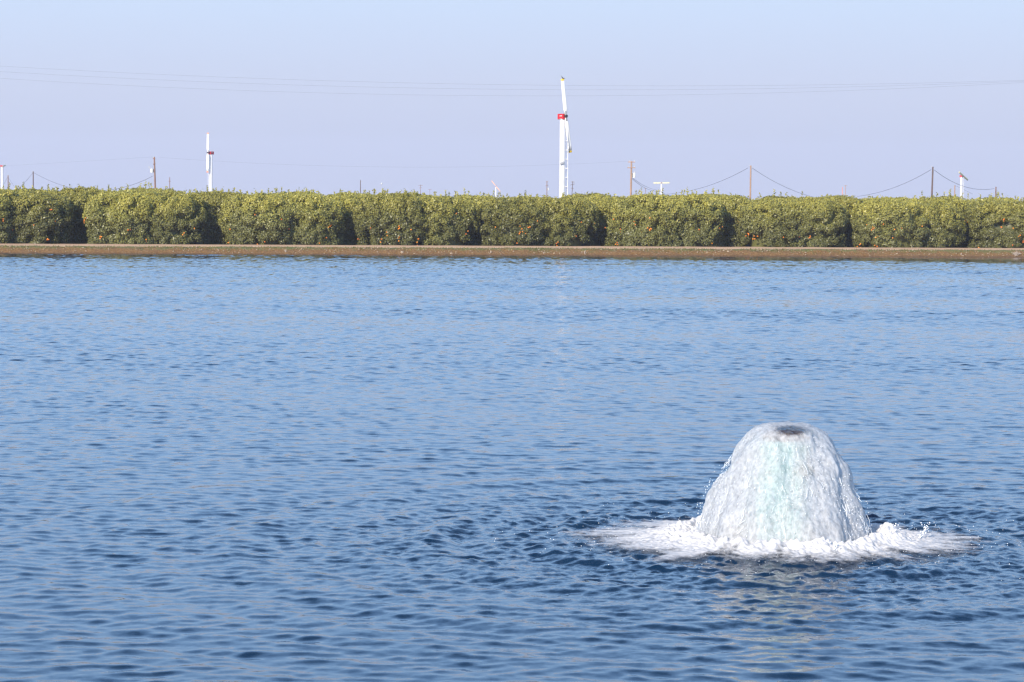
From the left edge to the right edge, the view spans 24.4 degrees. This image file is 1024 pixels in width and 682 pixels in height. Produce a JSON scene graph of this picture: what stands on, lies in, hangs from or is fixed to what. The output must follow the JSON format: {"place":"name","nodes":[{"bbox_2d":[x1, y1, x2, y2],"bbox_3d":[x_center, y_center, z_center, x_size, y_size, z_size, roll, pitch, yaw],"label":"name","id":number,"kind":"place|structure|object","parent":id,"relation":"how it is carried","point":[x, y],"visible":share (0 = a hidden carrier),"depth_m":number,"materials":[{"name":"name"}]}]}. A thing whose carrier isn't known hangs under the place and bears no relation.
{"place":"outdoors","nodes":[
{"label":"outdoors","id":0,"kind":"place"},
{"bbox_2d":[0,253,1023,681],"bbox_3d":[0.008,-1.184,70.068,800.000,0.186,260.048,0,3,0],"label":"water","id":1,"kind":"structure","parent":0,"point":[282,467],"depth_m":25.26,"materials":[{"name":"blue liquid"}]},
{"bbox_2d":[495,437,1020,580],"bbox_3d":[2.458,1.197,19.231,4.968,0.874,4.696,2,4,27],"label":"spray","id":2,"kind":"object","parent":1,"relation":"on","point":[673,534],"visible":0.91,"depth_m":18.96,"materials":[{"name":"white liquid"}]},
{"bbox_2d":[567,511,991,561],"bbox_3d":[2.206,1.555,19.317,3.922,0.155,3.663,0,3,0],"label":"foam","id":3,"kind":"object","parent":1,"relation":"on","point":[881,539],"visible":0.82,"depth_m":18.82,"materials":[{"name":"white"}]},
{"bbox_2d":[694,421,871,555],"bbox_3d":[2.205,1.747,19.330,1.580,2.174,1.639,0,3,0],"label":"fountain","id":4,"kind":"object","parent":1,"relation":"in","point":[777,508],"visible":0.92,"depth_m":19.16,"materials":[{"name":"white liquid"}]},
{"bbox_2d":[0,245,1023,256],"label":"bank","id":5,"kind":"structure","parent":0,"point":[478,251],"depth_m":135.55,"materials":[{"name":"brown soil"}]},
{"bbox_2d":[1,245,1016,255],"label":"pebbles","id":6,"kind":"object","parent":5,"relation":"on","point":[497,247],"visible":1,"depth_m":135.43,"materials":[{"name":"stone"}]},
{"bbox_2d":[0,243,1023,249],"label":"dirt road","id":7,"kind":"structure","parent":0,"point":[441,246],"depth_m":139.26,"materials":[{"name":"brown soil"}]},
{"bbox_2d":[0,0,1023,200],"label":"sky","id":8,"kind":"structure","parent":0,"point":[867,140],"materials":[{"name":"blue"}]},
{"bbox_2d":[646,168,746,194],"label":"wire","id":9,"kind":"object","parent":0,"point":[702,187],"visible":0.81,"depth_m":459.10,"materials":[{"name":"black metal"}]},
{"label":"ground","id":10,"kind":"structure","parent":0,"visible":0},
{"bbox_2d":[0,165,5,188],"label":"wind machine","id":11,"kind":"object","parent":10,"relation":"on","point":[2,175],"visible":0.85,"depth_m":482.59,"materials":[{"name":"white metal"}]},
{"bbox_2d":[0,182,32,243],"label":"orange tree","id":12,"kind":"object","parent":10,"relation":"on","point":[6,227],"visible":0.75,"depth_m":138.62,"materials":[{"name":"green plant"}]},
{"bbox_2d":[2,184,47,193],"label":"orange tree","id":13,"kind":"object","parent":10,"relation":"on","point":[22,190],"visible":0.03,"depth_m":144.48,"materials":[{"name":"green plant"}]},
{"bbox_2d":[15,184,58,193],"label":"orange tree","id":14,"kind":"object","parent":10,"relation":"on","point":[48,191],"visible":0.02,"depth_m":147.57,"materials":[{"name":"green plant"}]},
{"bbox_2d":[4,187,75,243],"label":"orange tree","id":15,"kind":"object","parent":10,"relation":"on","point":[45,218],"visible":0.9,"depth_m":139.26,"materials":[{"name":"green plant"}]},
{"bbox_2d":[49,184,109,243],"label":"orange tree","id":16,"kind":"object","parent":10,"relation":"on","point":[79,196],"visible":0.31,"depth_m":142.34,"materials":[{"name":"green plant"}]},
{"bbox_2d":[93,184,123,192],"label":"orange tree","id":17,"kind":"object","parent":10,"relation":"on","point":[110,188],"visible":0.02,"depth_m":149.89,"materials":[{"name":"green plant"}]},
{"bbox_2d":[82,189,166,243],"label":"orange tree","id":18,"kind":"object","parent":10,"relation":"on","point":[117,217],"visible":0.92,"depth_m":139.70,"materials":[{"name":"green plant"}]},
{"bbox_2d":[118,182,169,192],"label":"orange tree","id":19,"kind":"object","parent":10,"relation":"on","point":[137,189],"visible":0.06,"depth_m":145.23,"materials":[{"name":"green plant"}]},
{"bbox_2d":[149,157,155,187],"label":"utility pole","id":20,"kind":"object","parent":10,"relation":"on","point":[153,170],"visible":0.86,"depth_m":404.33,"materials":[{"name":"brown wood"}]},
{"bbox_2d":[134,188,208,243],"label":"orange tree","id":21,"kind":"object","parent":10,"relation":"on","point":[183,215],"visible":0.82,"depth_m":140.76,"materials":[{"name":"green plant"}]},
{"bbox_2d":[158,186,194,193],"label":"orange tree","id":22,"kind":"object","parent":10,"relation":"on","point":[172,189],"depth_m":149.14,"materials":[{"name":"green plant"}]},
{"bbox_2d":[206,133,213,191],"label":"wind machine","id":23,"kind":"object","parent":10,"relation":"on","point":[209,157],"visible":0.72,"depth_m":351.86,"materials":[{"name":"white metal"}]},
{"bbox_2d":[188,185,241,244],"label":"orange tree","id":24,"kind":"object","parent":10,"relation":"on","point":[213,199],"visible":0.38,"depth_m":143.28,"materials":[{"name":"green plant"}]},
{"bbox_2d":[217,188,297,244],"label":"orange tree","id":25,"kind":"object","parent":10,"relation":"on","point":[257,218],"visible":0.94,"depth_m":140.85,"materials":[{"name":"green plant"}]},
{"bbox_2d":[270,187,325,195],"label":"orange tree","id":26,"kind":"object","parent":10,"relation":"on","point":[289,192],"visible":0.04,"depth_m":150.23,"materials":[{"name":"green plant"}]},
{"bbox_2d":[274,187,345,244],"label":"orange tree","id":27,"kind":"object","parent":10,"relation":"on","point":[315,223],"visible":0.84,"depth_m":141.84,"materials":[{"name":"green plant"}]},
{"bbox_2d":[321,190,368,244],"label":"orange tree","id":28,"kind":"object","parent":10,"relation":"on","point":[349,201],"visible":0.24,"depth_m":144.68,"materials":[{"name":"green plant"}]},
{"bbox_2d":[333,188,384,195],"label":"orange tree","id":29,"kind":"object","parent":10,"relation":"on","point":[365,193],"visible":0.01,"depth_m":151.78,"materials":[{"name":"green plant"}]},
{"bbox_2d":[352,188,432,244],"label":"orange tree","id":30,"kind":"object","parent":10,"relation":"on","point":[383,219],"visible":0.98,"depth_m":142.26,"materials":[{"name":"green plant"}]},
{"bbox_2d":[381,189,430,197],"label":"orange tree","id":31,"kind":"object","parent":10,"relation":"on","point":[417,194],"visible":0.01,"depth_m":147.80,"materials":[{"name":"green plant"}]},
{"bbox_2d":[406,190,449,196],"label":"orange tree","id":32,"kind":"object","parent":10,"relation":"on","point":[435,193],"visible":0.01,"depth_m":151.84,"materials":[{"name":"green plant"}]},
{"bbox_2d":[413,194,480,245],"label":"orange tree","id":33,"kind":"object","parent":10,"relation":"on","point":[452,222],"visible":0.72,"depth_m":143.43,"materials":[{"name":"green plant"}]},
{"bbox_2d":[453,191,499,198],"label":"orange tree","id":34,"kind":"object","parent":10,"relation":"on","point":[483,193],"depth_m":152.82,"materials":[{"name":"green plant"}]},
{"bbox_2d":[454,188,501,245],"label":"orange tree","id":35,"kind":"object","parent":10,"relation":"on","point":[480,201],"visible":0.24,"depth_m":146.11,"materials":[{"name":"green plant"}]},
{"bbox_2d":[491,180,499,196],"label":"wind machine","id":36,"kind":"object","parent":10,"relation":"on","point":[496,187],"visible":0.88,"depth_m":855.27,"materials":[{"name":"white metal"}]},
{"bbox_2d":[479,190,553,245],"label":"orange tree","id":37,"kind":"object","parent":10,"relation":"on","point":[509,221],"visible":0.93,"depth_m":143.64,"materials":[{"name":"green plant"}]},
{"bbox_2d":[502,194,552,197],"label":"orange tree","id":38,"kind":"object","parent":10,"relation":"on","point":[528,196],"visible":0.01,"depth_m":149.38,"materials":[{"name":"green plant"}]},
{"bbox_2d":[519,192,564,197],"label":"orange tree","id":39,"kind":"object","parent":10,"relation":"on","point":[536,196],"depth_m":152.96,"materials":[{"name":"green plant"}]},
{"bbox_2d":[558,79,571,197],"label":"wind machine","id":40,"kind":"object","parent":10,"relation":"on","point":[564,127],"visible":0.82,"depth_m":186.77,"materials":[{"name":"white metal"}]},
{"bbox_2d":[532,195,599,245],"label":"orange tree","id":41,"kind":"object","parent":10,"relation":"on","point":[573,222],"visible":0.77,"depth_m":144.59,"materials":[{"name":"green plant"}]},
{"bbox_2d":[560,192,618,198],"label":"orange tree","id":42,"kind":"object","parent":10,"relation":"on","point":[577,195],"visible":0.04,"depth_m":153.57,"materials":[{"name":"green plant"}]},
{"bbox_2d":[572,192,618,245],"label":"orange tree","id":43,"kind":"object","parent":10,"relation":"on","point":[600,235],"visible":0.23,"depth_m":147.15,"materials":[{"name":"green plant"}]},
{"bbox_2d":[627,160,635,194],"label":"utility pole","id":44,"kind":"object","parent":10,"relation":"on","point":[633,175],"visible":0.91,"depth_m":415.57,"materials":[{"name":"brown wood"}]},
{"bbox_2d":[604,189,688,246],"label":"orange tree","id":45,"kind":"object","parent":10,"relation":"on","point":[640,219],"visible":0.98,"depth_m":144.51,"materials":[{"name":"green plant"}]},
{"bbox_2d":[653,182,669,193],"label":"wind machine","id":46,"kind":"object","parent":10,"relation":"on","point":[661,185],"visible":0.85,"depth_m":808.78,"materials":[{"name":"white metal"}]},
{"bbox_2d":[660,188,727,246],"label":"orange tree","id":47,"kind":"object","parent":10,"relation":"on","point":[705,221],"visible":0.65,"depth_m":145.58,"materials":[{"name":"green plant"}]},
{"bbox_2d":[695,189,733,195],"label":"orange tree","id":48,"kind":"object","parent":10,"relation":"on","point":[713,191],"visible":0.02,"depth_m":155.69,"materials":[{"name":"green plant"}]},
{"bbox_2d":[701,193,750,246],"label":"orange tree","id":49,"kind":"object","parent":10,"relation":"on","point":[731,202],"visible":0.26,"depth_m":148.24,"materials":[{"name":"green plant"}]},
{"bbox_2d":[749,165,751,198],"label":"utility pole","id":50,"kind":"object","parent":10,"relation":"on","point":[750,182],"visible":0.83,"depth_m":398.99,"materials":[{"name":"brown wood"}]},
{"bbox_2d":[734,197,809,246],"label":"orange tree","id":51,"kind":"object","parent":10,"relation":"on","point":[764,222],"visible":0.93,"depth_m":145.85,"materials":[{"name":"green plant"}]},
{"bbox_2d":[755,189,805,199],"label":"orange tree","id":52,"kind":"object","parent":10,"relation":"on","point":[781,197],"visible":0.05,"depth_m":155.31,"materials":[{"name":"green plant"}]},
{"bbox_2d":[783,196,849,246],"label":"orange tree","id":53,"kind":"object","parent":10,"relation":"on","point":[824,224],"visible":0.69,"depth_m":146.63,"materials":[{"name":"green plant"}]},
{"bbox_2d":[808,194,857,199],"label":"orange tree","id":54,"kind":"object","parent":10,"relation":"on","point":[827,196],"visible":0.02,"depth_m":155.73,"materials":[{"name":"green plant"}]},
{"bbox_2d":[825,195,864,246],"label":"orange tree","id":55,"kind":"object","parent":10,"relation":"on","point":[847,203],"visible":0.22,"depth_m":149.87,"materials":[{"name":"green plant"}]},
{"bbox_2d":[848,195,928,247],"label":"orange tree","id":56,"kind":"object","parent":10,"relation":"on","point":[882,222],"visible":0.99,"depth_m":146.99,"materials":[{"name":"green plant"}]},
{"bbox_2d":[864,195,923,202],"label":"orange tree","id":57,"kind":"object","parent":10,"relation":"on","point":[876,198],"visible":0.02,"depth_m":152.50,"materials":[{"name":"green plant"}]},
{"bbox_2d":[931,166,933,195],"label":"utility pole","id":58,"kind":"object","parent":10,"relation":"on","point":[932,181],"visible":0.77,"depth_m":398.99,"materials":[{"name":"brown wood"}]},
{"bbox_2d":[901,197,966,247],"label":"orange tree","id":59,"kind":"object","parent":10,"relation":"on","point":[946,225],"visible":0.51,"depth_m":147.89,"materials":[{"name":"green plant"}]},
{"bbox_2d":[916,189,968,200],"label":"orange tree","id":60,"kind":"object","parent":10,"relation":"on","point":[924,198],"visible":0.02,"depth_m":157.74,"materials":[{"name":"green plant"}]},
{"bbox_2d":[929,193,980,247],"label":"orange tree","id":61,"kind":"object","parent":10,"relation":"on","point":[962,204],"visible":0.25,"depth_m":151.29,"materials":[{"name":"green plant"}]},
{"bbox_2d":[959,171,967,197],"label":"wind machine","id":62,"kind":"object","parent":10,"relation":"on","point":[961,182],"visible":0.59,"depth_m":515.90,"materials":[{"name":"white metal"}]},
{"bbox_2d":[963,194,1019,209],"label":"orange tree","id":63,"kind":"object","parent":10,"relation":"on","point":[997,199],"visible":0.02,"depth_m":153.51,"materials":[{"name":"green plant"}]},
{"bbox_2d":[964,196,1023,247],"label":"orange tree","id":64,"kind":"object","parent":10,"relation":"on","point":[995,223],"visible":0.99,"depth_m":148.25,"materials":[{"name":"green plant"}]},
{"bbox_2d":[971,192,1018,200],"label":"orange tree","id":65,"kind":"object","parent":10,"relation":"on","point":[1001,198],"visible":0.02,"depth_m":158.03,"materials":[{"name":"green plant"}]}
]}

